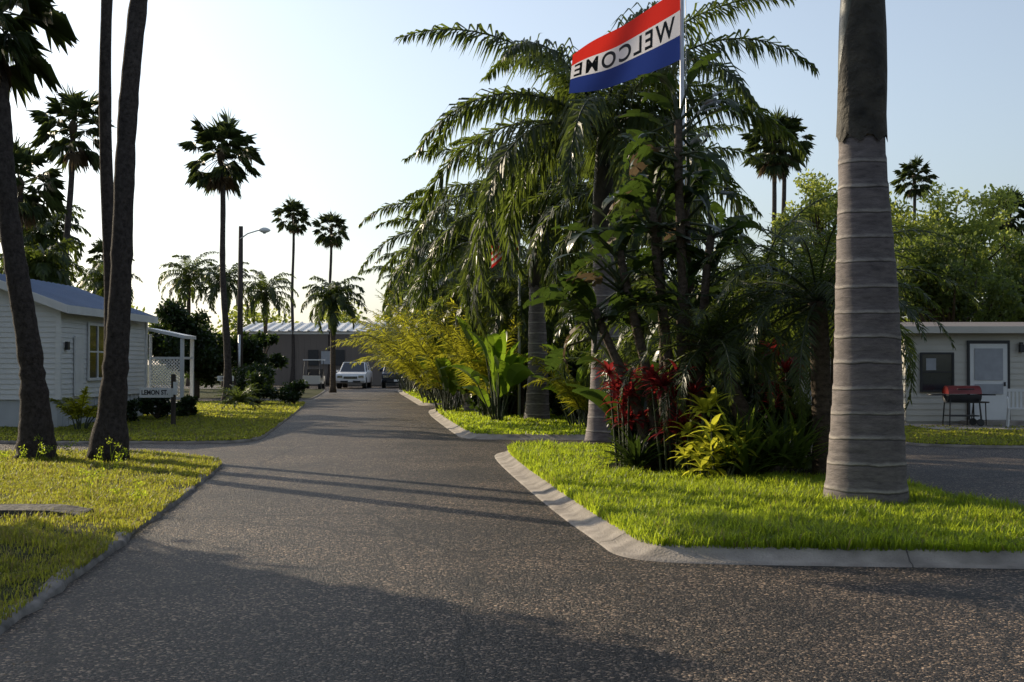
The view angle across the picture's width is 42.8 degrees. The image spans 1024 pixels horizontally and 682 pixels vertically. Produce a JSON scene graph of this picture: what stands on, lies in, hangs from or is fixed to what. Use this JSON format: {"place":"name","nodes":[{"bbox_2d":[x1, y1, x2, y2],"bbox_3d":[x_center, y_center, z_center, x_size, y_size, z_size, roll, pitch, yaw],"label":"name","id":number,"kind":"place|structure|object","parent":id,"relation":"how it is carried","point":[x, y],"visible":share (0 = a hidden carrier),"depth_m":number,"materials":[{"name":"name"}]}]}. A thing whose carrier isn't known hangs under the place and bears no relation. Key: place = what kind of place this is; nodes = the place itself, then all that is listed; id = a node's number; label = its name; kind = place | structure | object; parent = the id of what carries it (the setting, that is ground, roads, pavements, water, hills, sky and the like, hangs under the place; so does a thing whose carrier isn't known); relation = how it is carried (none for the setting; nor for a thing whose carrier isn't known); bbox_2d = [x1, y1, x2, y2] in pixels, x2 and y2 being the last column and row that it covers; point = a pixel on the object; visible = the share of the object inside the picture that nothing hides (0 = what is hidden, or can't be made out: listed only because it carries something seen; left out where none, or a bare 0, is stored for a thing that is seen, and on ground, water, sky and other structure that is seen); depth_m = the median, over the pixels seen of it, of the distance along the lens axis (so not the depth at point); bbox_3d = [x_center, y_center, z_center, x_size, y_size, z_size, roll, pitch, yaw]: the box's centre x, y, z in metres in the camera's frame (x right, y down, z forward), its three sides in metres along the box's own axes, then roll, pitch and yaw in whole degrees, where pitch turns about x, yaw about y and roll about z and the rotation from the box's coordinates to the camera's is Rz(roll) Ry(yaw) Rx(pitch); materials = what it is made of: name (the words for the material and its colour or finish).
{"place":"outdoors","nodes":[
{"label":"outdoors","id":0,"kind":"place"},
{"bbox_2d":[0,447,224,624],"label":"front lawn","id":1,"kind":"structure","parent":0,"point":[39,583],"depth_m":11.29,"materials":[{"name":"plant"}]},
{"bbox_2d":[0,0,79,460],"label":"fan palm tree","id":2,"kind":"object","parent":1,"relation":"on","point":[20,45],"visible":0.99,"depth_m":21.25,"materials":[{"name":"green plant"}]},
{"bbox_2d":[0,504,93,517],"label":"concrete slab","id":3,"kind":"object","parent":1,"relation":"on","point":[26,508],"visible":0.8,"depth_m":13.34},
{"bbox_2d":[0,435,146,503],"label":"lawn weeds","id":4,"kind":"object","parent":1,"relation":"on","point":[92,476],"visible":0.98,"depth_m":18.35,"materials":[{"name":"green plant"}]},
{"bbox_2d":[98,0,113,358],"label":"fan palm tree","id":5,"kind":"object","parent":1,"relation":"on","point":[105,138],"visible":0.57,"depth_m":23.04,"materials":[{"name":"plant"}]},
{"bbox_2d":[86,0,147,460],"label":"fan palm tree","id":6,"kind":"object","parent":1,"relation":"on","point":[110,422],"visible":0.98,"depth_m":21.13,"materials":[{"name":"brown plant"}]},
{"bbox_2d":[0,400,304,440],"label":"front lawn","id":7,"kind":"structure","parent":0,"point":[155,440],"depth_m":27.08,"materials":[{"name":"plant"}]},
{"bbox_2d":[13,132,68,232],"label":"fan palm tree","id":8,"kind":"object","parent":7,"relation":"on","point":[51,195],"visible":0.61,"depth_m":41.93,"materials":[{"name":"green plant"}]},
{"bbox_2d":[0,237,86,285],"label":"queen palm tree","id":9,"kind":"object","parent":7,"relation":"on","point":[41,266],"visible":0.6,"depth_m":42.61,"materials":[{"name":"green plant"}]},
{"bbox_2d":[0,201,90,267],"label":"queen palm tree","id":10,"kind":"object","parent":7,"relation":"on","point":[51,233],"visible":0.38,"depth_m":49.70,"materials":[{"name":"green plant"}]},
{"bbox_2d":[0,393,141,427],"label":"skirting","id":11,"kind":"object","parent":7,"relation":"on","point":[9,413],"visible":0.18,"depth_m":31.42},
{"bbox_2d":[0,289,144,399],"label":"walls","id":12,"kind":"structure","parent":11,"relation":"on","point":[73,325],"depth_m":31.43,"materials":[{"name":"plastic"}]},
{"bbox_2d":[65,336,83,396],"bbox_3d":[-10.835,0.626,32.369,0.070,1.500,1.250,0,-1,0],"label":"door","id":13,"kind":"structure","parent":12,"relation":"attached to","point":[78,359],"depth_m":32.62,"materials":[{"name":"white paint"}]},
{"bbox_2d":[0,274,152,315],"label":"roof","id":14,"kind":"structure","parent":12,"relation":"on","point":[69,295],"depth_m":34.85,"materials":[{"name":"metal"}]},
{"bbox_2d":[0,280,157,323],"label":"fascia","id":15,"kind":"structure","parent":14,"relation":"attached to","point":[60,306],"depth_m":31.70,"materials":[{"name":"white paint"}]},
{"bbox_2d":[87,322,103,380],"bbox_3d":[-10.854,0.284,34.200,0.048,1.490,1.540,0,-1,0],"label":"window","id":16,"kind":"structure","parent":12,"relation":"attached to","point":[95,349],"depth_m":34.04,"materials":[{"name":"white glass"}]},
{"bbox_2d":[55,309,147,398],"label":"corner trim","id":17,"kind":"structure","parent":12,"relation":"attached to","point":[58,367],"depth_m":31.35,"materials":[{"name":"white paint"}]},
{"bbox_2d":[26,83,116,266],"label":"fan palm tree","id":18,"kind":"object","parent":7,"relation":"on","point":[80,107],"visible":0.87,"depth_m":44.84,"materials":[{"name":"green plant"}]},
{"bbox_2d":[49,386,97,428],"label":"areca palm","id":19,"kind":"object","parent":7,"relation":"on","point":[77,411],"visible":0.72,"depth_m":30.01,"materials":[{"name":"green plant"}]},
{"bbox_2d":[135,387,176,418],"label":"shrub","id":20,"kind":"object","parent":7,"relation":"on","point":[162,407],"visible":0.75,"depth_m":36.25,"materials":[{"name":"green plant"}]},
{"bbox_2d":[139,374,176,424],"bbox_3d":[-8.860,1.482,32.704,0.940,1.300,0.500,0,-1,0],"label":"street name sign","id":21,"kind":"object","parent":7,"relation":"on","point":[171,392],"visible":0.99,"depth_m":32.70,"materials":[{"name":"white wood"}]},
{"bbox_2d":[148,328,195,413],"bbox_3d":[-10.350,0.955,39.589,1.200,2.700,1.400,0,-1,0],"label":"porch","id":22,"kind":"object","parent":7,"relation":"on","point":[182,337],"visible":0.73,"depth_m":38.97,"materials":[{"name":"white paint"}]},
{"bbox_2d":[178,109,265,404],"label":"fan palm tree","id":23,"kind":"object","parent":7,"relation":"on","point":[222,178],"visible":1,"depth_m":49.84,"materials":[{"name":"green plant"}]},
{"bbox_2d":[213,383,265,409],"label":"sago palm","id":24,"kind":"object","parent":7,"relation":"on","point":[236,396],"visible":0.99,"depth_m":44.33,"materials":[{"name":"green plant"}]},
{"bbox_2d":[232,361,276,392],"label":"shrub","id":25,"kind":"object","parent":7,"relation":"on","point":[241,379],"visible":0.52,"depth_m":55.37,"materials":[{"name":"green plant"}]},
{"bbox_2d":[242,369,279,403],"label":"shrub","id":26,"kind":"object","parent":7,"relation":"on","point":[267,391],"visible":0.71,"depth_m":49.63,"materials":[{"name":"green plant"}]},
{"bbox_2d":[148,365,232,384],"bbox_3d":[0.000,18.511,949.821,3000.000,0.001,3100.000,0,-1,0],"label":"ground","id":27,"kind":"structure","parent":0,"point":[168,376],"depth_m":170.50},
{"bbox_2d":[270,196,311,383],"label":"fan palm tree","id":28,"kind":"object","parent":27,"relation":"on","point":[290,209],"visible":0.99,"depth_m":99.92,"materials":[{"name":"green plant"}]},
{"bbox_2d":[310,211,349,384],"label":"fan palm tree","id":29,"kind":"object","parent":27,"relation":"on","point":[331,240],"visible":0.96,"depth_m":99.88,"materials":[{"name":"green plant"}]},
{"bbox_2d":[131,301,572,372],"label":"distant trees","id":30,"kind":"object","parent":27,"relation":"on","point":[257,319],"depth_m":118.54,"materials":[{"name":"green plant"}]},
{"bbox_2d":[243,322,575,384],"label":"metal warehouse","id":31,"kind":"structure","parent":27,"relation":"on","point":[311,342],"depth_m":99.99,"materials":[{"name":"white paint"}]},
{"bbox_2d":[176,389,323,397],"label":"front lawn","id":32,"kind":"structure","parent":0,"point":[211,393],"depth_m":68.74,"materials":[{"name":"plant"}]},
{"bbox_2d":[77,259,142,304],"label":"queen palm tree","id":33,"kind":"object","parent":32,"relation":"on","point":[97,287],"visible":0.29,"depth_m":79.58,"materials":[{"name":"green plant"}]},
{"bbox_2d":[148,296,236,397],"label":"citrus tree","id":34,"kind":"object","parent":32,"relation":"on","point":[172,315],"visible":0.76,"depth_m":59.02,"materials":[{"name":"green plant"}]},
{"bbox_2d":[237,226,270,390],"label":"street lamp","id":35,"kind":"object","parent":32,"relation":"on","point":[264,230],"visible":0.94,"depth_m":59.95,"materials":[{"name":"grey metal"}]},
{"bbox_2d":[231,330,289,379],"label":"citrus tree","id":36,"kind":"object","parent":32,"relation":"on","point":[253,344],"visible":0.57,"depth_m":61.44,"materials":[{"name":"green plant"}]},
{"bbox_2d":[0,385,1023,681],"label":"asphalt road","id":37,"kind":"structure","parent":0,"point":[348,571],"depth_m":9.05,"materials":[{"name":"grey asphalt"}]},
{"bbox_2d":[0,463,221,634],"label":"front lawn kerb","id":38,"kind":"structure","parent":37,"relation":"on","point":[56,588],"depth_m":9.62,"materials":[{"name":"grey concrete"}]},
{"bbox_2d":[0,404,304,443],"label":"front lawn kerb","id":39,"kind":"structure","parent":37,"relation":"on","point":[177,442],"depth_m":26.31,"materials":[{"name":"concrete"}]},
{"bbox_2d":[157,251,219,385],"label":"queen palm tree","id":40,"kind":"object","parent":37,"relation":"on","point":[184,291],"visible":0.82,"depth_m":89.71,"materials":[{"name":"green plant"}]},
{"bbox_2d":[187,262,261,386],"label":"queen palm tree","id":41,"kind":"object","parent":37,"relation":"on","point":[215,288],"visible":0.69,"depth_m":87.69,"materials":[{"name":"green plant"}]},
{"bbox_2d":[243,269,298,352],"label":"queen palm tree","id":42,"kind":"object","parent":37,"relation":"on","point":[269,292],"visible":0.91,"depth_m":89.71,"materials":[{"name":"green plant"}]},
{"bbox_2d":[301,276,366,392],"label":"queen palm tree","id":43,"kind":"object","parent":37,"relation":"on","point":[332,299],"visible":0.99,"depth_m":69.62,"materials":[{"name":"green plant"}]},
{"bbox_2d":[336,362,372,387],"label":"parked suv","id":44,"kind":"object","parent":37,"relation":"on","point":[347,373],"visible":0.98,"depth_m":86.53,"materials":[{"name":"white paint"}]},
{"bbox_2d":[376,197,525,404],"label":"royal palm tree","id":45,"kind":"object","parent":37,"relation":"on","point":[404,249],"visible":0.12,"depth_m":48.36,"materials":[{"name":"green plant"}]},
{"bbox_2d":[429,409,584,439],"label":"median lawn kerb","id":46,"kind":"structure","parent":37,"relation":"on","point":[457,430],"depth_m":27.84,"materials":[{"name":"concrete"}]},
{"bbox_2d":[393,0,819,442],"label":"royal palm tree","id":47,"kind":"object","parent":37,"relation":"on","point":[568,129],"visible":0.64,"depth_m":25.58,"materials":[{"name":"green plant"}]},
{"bbox_2d":[569,0,686,184],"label":"welcome flag","id":48,"kind":"object","parent":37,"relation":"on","point":[650,40],"visible":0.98,"depth_m":19.28,"materials":[{"name":"fabric"}]},
{"bbox_2d":[495,450,1023,568],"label":"median lawn kerb","id":49,"kind":"structure","parent":37,"relation":"on","point":[605,534],"depth_m":10.56,"materials":[{"name":"concrete"}]},
{"bbox_2d":[0,0,1023,364],"label":"sky","id":50,"kind":"structure","parent":0,"point":[334,106],"materials":[{"name":"blue"}]},
{"bbox_2d":[810,405,1009,444],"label":"side lawn","id":51,"kind":"structure","parent":0,"point":[959,440],"depth_m":26.03,"materials":[{"name":"plant"}]},
{"bbox_2d":[738,106,806,261],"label":"fan palm tree","id":52,"kind":"object","parent":51,"relation":"on","point":[773,172],"visible":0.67,"depth_m":59.74,"materials":[{"name":"green plant"}]},
{"bbox_2d":[759,109,815,259],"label":"fan palm tree","id":53,"kind":"object","parent":51,"relation":"on","point":[807,145],"visible":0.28,"depth_m":60.32,"materials":[{"name":"green plant"}]},
{"bbox_2d":[769,168,891,269],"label":"broadleaf tree","id":54,"kind":"object","parent":51,"relation":"on","point":[813,188],"visible":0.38,"depth_m":52.31,"materials":[{"name":"green plant"}]},
{"bbox_2d":[890,154,938,220],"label":"fan palm tree","id":55,"kind":"object","parent":51,"relation":"on","point":[914,192],"visible":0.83,"depth_m":79.77,"materials":[{"name":"green plant"}]},
{"bbox_2d":[890,181,1023,317],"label":"broadleaf tree","id":56,"kind":"object","parent":51,"relation":"on","point":[933,221],"visible":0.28,"depth_m":53.71,"materials":[{"name":"green plant"}]},
{"bbox_2d":[894,229,1023,321],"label":"broadleaf tree","id":57,"kind":"object","parent":51,"relation":"on","point":[950,301],"visible":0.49,"depth_m":45.02,"materials":[{"name":"green plant"}]},
{"bbox_2d":[901,333,1023,423],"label":"walls","id":58,"kind":"structure","parent":51,"relation":"on","point":[924,408],"depth_m":32.98,"materials":[{"name":"beige"}]},
{"bbox_2d":[920,352,953,391],"bbox_3d":[10.725,0.786,32.939,0.850,1.000,0.055,0,-1,0],"label":"window","id":59,"kind":"structure","parent":58,"relation":"attached to","point":[937,372],"depth_m":32.94,"materials":[{"name":"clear glass"}]},
{"bbox_2d":[900,322,1023,332],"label":"roof","id":60,"kind":"structure","parent":58,"relation":"on","point":[983,327],"depth_m":32.67,"materials":[{"name":"beige metal"}]},
{"bbox_2d":[967,340,1009,419],"bbox_3d":[12.025,0.986,32.928,1.070,2.000,0.080,0,-1,0],"label":"door","id":61,"kind":"structure","parent":58,"relation":"attached to","point":[988,366],"depth_m":32.92,"materials":[{"name":"white paint"}]},
{"bbox_2d":[905,424,1023,445],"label":"side lawn grass","id":62,"kind":"structure","parent":51,"relation":"on","point":[914,434],"depth_m":27.62,"materials":[{"name":"green plant"}]},
{"bbox_2d":[905,420,1023,429],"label":"patio slab","id":63,"kind":"structure","parent":51,"relation":"on","point":[993,423],"depth_m":31.98,"materials":[{"name":"concrete"}]},
{"bbox_2d":[927,386,995,425],"bbox_3d":[10.928,1.576,31.770,1.545,0.980,0.575,0,-1,0],"label":"barbecue grill","id":64,"kind":"object","parent":63,"relation":"on","point":[958,394],"visible":1,"depth_m":31.56,"materials":[{"name":"red metal"}]},
{"bbox_2d":[959,238,1023,321],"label":"broadleaf tree","id":65,"kind":"object","parent":51,"relation":"on","point":[1011,261],"visible":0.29,"depth_m":48.24,"materials":[{"name":"green plant"}]},
{"label":"median lawn","id":66,"kind":"structure","parent":0,"visible":0},
{"bbox_2d":[368,318,486,410],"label":"areca palm","id":67,"kind":"object","parent":66,"relation":"on","point":[422,376],"visible":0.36,"depth_m":41.48,"materials":[{"name":"green plant"}]},
{"bbox_2d":[415,346,460,410],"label":"banana plant","id":68,"kind":"object","parent":66,"relation":"on","point":[448,385],"visible":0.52,"depth_m":40.59,"materials":[{"name":"green plant"}]},
{"bbox_2d":[369,301,511,407],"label":"areca palm","id":69,"kind":"object","parent":66,"relation":"on","point":[428,341],"visible":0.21,"depth_m":42.59,"materials":[{"name":"green plant"}]},
{"bbox_2d":[407,263,513,403],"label":"queen palm tree","id":70,"kind":"object","parent":66,"relation":"on","point":[440,291],"visible":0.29,"depth_m":44.18,"materials":[{"name":"green plant"}]},
{"bbox_2d":[357,176,565,410],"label":"royal palm tree","id":71,"kind":"object","parent":66,"relation":"on","point":[440,262],"visible":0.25,"depth_m":40.89,"materials":[{"name":"green plant"}]},
{"bbox_2d":[440,329,534,419],"bbox_3d":[-0.624,0.907,33.789,2.390,2.454,3.122,0,-1,0],"label":"banana plant","id":72,"kind":"object","parent":66,"relation":"on","point":[509,370],"visible":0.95,"depth_m":33.38,"materials":[{"name":"green plant"}]},
{"bbox_2d":[388,273,588,401],"bbox_3d":[-0.227,0.131,39.106,6.672,4.187,6.292,0,-1,0],"label":"areca palm","id":73,"kind":"object","parent":66,"relation":"on","point":[442,324],"visible":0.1,"depth_m":37.92,"materials":[{"name":"green plant"}]},
{"bbox_2d":[412,311,569,415],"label":"areca palm","id":74,"kind":"object","parent":66,"relation":"on","point":[473,365],"visible":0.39,"depth_m":36.16,"materials":[{"name":"green plant"}]},
{"bbox_2d":[457,316,548,414],"bbox_3d":[-0.098,0.737,36.721,2.921,2.899,2.770,0,-1,0],"label":"banana plant","id":75,"kind":"object","parent":66,"relation":"on","point":[464,327],"visible":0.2,"depth_m":36.54,"materials":[{"name":"green plant"}]},
{"bbox_2d":[441,253,575,414],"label":"queen palm tree","id":76,"kind":"object","parent":66,"relation":"on","point":[512,307],"visible":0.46,"depth_m":36.79,"materials":[{"name":"green plant"}]},
{"bbox_2d":[435,405,586,434],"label":"median grass","id":77,"kind":"structure","parent":66,"relation":"on","point":[473,421],"depth_m":31.28,"materials":[{"name":"green plant"}]},
{"bbox_2d":[400,132,673,419],"bbox_3d":[0.582,-1.989,34.979,7.275,8.348,7.407,0,-1,0],"label":"royal palm tree","id":78,"kind":"object","parent":66,"relation":"on","point":[537,402],"visible":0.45,"depth_m":34.26,"materials":[{"name":"green plant"}]},
{"bbox_2d":[515,345,588,426],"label":"areca palm","id":79,"kind":"object","parent":66,"relation":"on","point":[578,402],"visible":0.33,"depth_m":30.30,"materials":[{"name":"green plant"}]},
{"bbox_2d":[544,261,701,405],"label":"queen palm tree","id":80,"kind":"object","parent":66,"relation":"on","point":[576,337],"visible":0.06,"depth_m":28.96,"materials":[{"name":"green plant"}]},
{"bbox_2d":[498,122,763,374],"bbox_3d":[2.879,-1.693,30.939,6.457,7.609,6.132,0,-1,0],"label":"royal palm tree","id":81,"kind":"object","parent":66,"relation":"on","point":[562,249],"visible":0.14,"depth_m":30.80,"materials":[{"name":"green plant"}]},
{"label":"median lawn","id":82,"kind":"structure","parent":0,"visible":0},
{"bbox_2d":[360,303,447,402],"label":"areca palm","id":83,"kind":"object","parent":82,"relation":"on","point":[399,350],"visible":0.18,"depth_m":50.59,"materials":[{"name":"green plant"}]},
{"label":"median lawn","id":84,"kind":"structure","parent":0,"visible":0},
{"bbox_2d":[582,318,723,414],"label":"pygmy date palm","id":85,"kind":"object","parent":84,"relation":"on","point":[625,352],"visible":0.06,"depth_m":22.52,"materials":[{"name":"green plant"}]},
{"bbox_2d":[606,462,811,474],"bbox_3d":[2.950,1.828,18.870,3.600,0.001,7.200,0,-1,0],"label":"mulch bed","id":86,"kind":"object","parent":84,"relation":"on","point":[807,471],"depth_m":18.34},
{"bbox_2d":[588,359,650,468],"bbox_3d":[1.601,1.038,18.238,1.101,1.620,1.046,0,-1,0],"label":"ti plant","id":87,"kind":"object","parent":86,"relation":"on","point":[627,416],"visible":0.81,"depth_m":18.18,"materials":[{"name":"red plant"}]},
{"bbox_2d":[566,331,716,426],"bbox_3d":[2.050,0.863,19.669,2.424,2.039,1.858,0,-1,12],"label":"bird of paradise plant","id":88,"kind":"object","parent":86,"relation":"on","point":[596,396],"visible":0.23,"depth_m":19.38,"materials":[{"name":"green plant"}]},
{"bbox_2d":[591,420,693,470],"bbox_3d":[1.895,1.485,17.994,1.687,0.821,1.710,0,-1,0],"label":"dracaena plant","id":89,"kind":"object","parent":86,"relation":"on","point":[636,454],"visible":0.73,"depth_m":17.81,"materials":[{"name":"green plant"}]},
{"bbox_2d":[523,50,768,472],"bbox_3d":[1.812,-1.062,18.232,3.325,5.836,1.856,0,-1,0],"label":"bird of paradise tree","id":90,"kind":"object","parent":86,"relation":"on","point":[640,197],"visible":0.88,"depth_m":18.08,"materials":[{"name":"green plant"}]},
{"bbox_2d":[635,359,711,472],"bbox_3d":[2.181,1.033,17.544,1.122,1.607,0.992,0,-1,0],"label":"ti plant","id":91,"kind":"object","parent":86,"relation":"on","point":[652,375],"visible":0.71,"depth_m":17.43,"materials":[{"name":"red plant"}]},
{"bbox_2d":[665,387,738,475],"bbox_3d":[2.441,1.212,16.971,0.805,1.232,0.820,0,-1,-23],"label":"variegated ginger","id":92,"kind":"object","parent":86,"relation":"on","point":[706,404],"visible":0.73,"depth_m":16.89,"materials":[{"name":"green plant"}]},
{"bbox_2d":[599,258,808,403],"bbox_3d":[2.997,0.330,20.291,3.306,3.103,3.399,0,-1,0],"label":"pygmy date palm","id":93,"kind":"object","parent":86,"relation":"on","point":[649,284],"visible":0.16,"depth_m":20.02,"materials":[{"name":"green plant"}]},
{"bbox_2d":[612,279,819,474],"bbox_3d":[2.688,0.547,17.583,2.695,2.739,2.562,0,-1,0],"label":"pygmy date palm","id":94,"kind":"object","parent":86,"relation":"on","point":[713,348],"visible":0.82,"depth_m":17.35,"materials":[{"name":"green plant"}]},
{"bbox_2d":[675,414,759,476],"bbox_3d":[2.618,1.361,16.561,1.087,0.930,1.022,0,-1,0],"label":"variegated ginger","id":95,"kind":"object","parent":86,"relation":"on","point":[712,448],"visible":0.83,"depth_m":16.40,"materials":[{"name":"green plant"}]},
{"bbox_2d":[634,192,837,403],"bbox_3d":[3.907,-0.280,21.064,3.812,4.350,3.743,0,-1,0],"label":"pygmy date palm","id":96,"kind":"object","parent":86,"relation":"on","point":[811,230],"visible":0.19,"depth_m":20.77,"materials":[{"name":"green plant"}]},
{"bbox_2d":[673,402,826,476],"bbox_3d":[3.026,1.271,16.825,2.007,1.113,1.900,0,-1,-23],"label":"dracaena plant","id":97,"kind":"object","parent":86,"relation":"on","point":[746,459],"visible":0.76,"depth_m":16.45,"materials":[{"name":"green plant"}]},
{"bbox_2d":[704,371,797,458],"bbox_3d":[3.349,1.127,18.804,1.623,1.484,1.880,0,-1,0],"label":"shrub","id":98,"kind":"object","parent":86,"relation":"on","point":[744,388],"visible":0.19,"depth_m":18.62,"materials":[{"name":"green plant"}]},
{"bbox_2d":[734,401,829,474],"bbox_3d":[3.400,1.299,17.021,2.000,1.069,1.871,0,-1,0],"label":"dracaena plant","id":99,"kind":"object","parent":86,"relation":"on","point":[797,440],"visible":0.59,"depth_m":16.71,"materials":[{"name":"green plant"}]},
{"bbox_2d":[768,390,812,471],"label":"shrub","id":100,"kind":"object","parent":86,"relation":"on","point":[807,427],"visible":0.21,"depth_m":18.36,"materials":[{"name":"green plant"}]},
{"bbox_2d":[694,204,981,474],"bbox_3d":[4.220,0.063,17.404,3.552,3.552,3.438,0,-1,0],"label":"pygmy date palm","id":101,"kind":"object","parent":86,"relation":"on","point":[818,311],"visible":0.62,"depth_m":17.14,"materials":[{"name":"green plant"}]},
{"bbox_2d":[740,247,955,411],"bbox_3d":[5.059,0.175,19.967,3.401,3.400,3.418,0,-1,0],"label":"pygmy date palm","id":102,"kind":"object","parent":86,"relation":"on","point":[906,288],"visible":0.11,"depth_m":19.66,"materials":[{"name":"green plant"}]},
{"bbox_2d":[504,438,1023,552],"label":"median grass","id":103,"kind":"structure","parent":84,"relation":"on","point":[778,510],"depth_m":12.63,"materials":[{"name":"green plant"}]},
{"bbox_2d":[823,0,909,504],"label":"royal palm tree","id":104,"kind":"object","parent":84,"relation":"on","point":[866,456],"visible":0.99,"depth_m":13.87,"materials":[{"name":"grey plant"}]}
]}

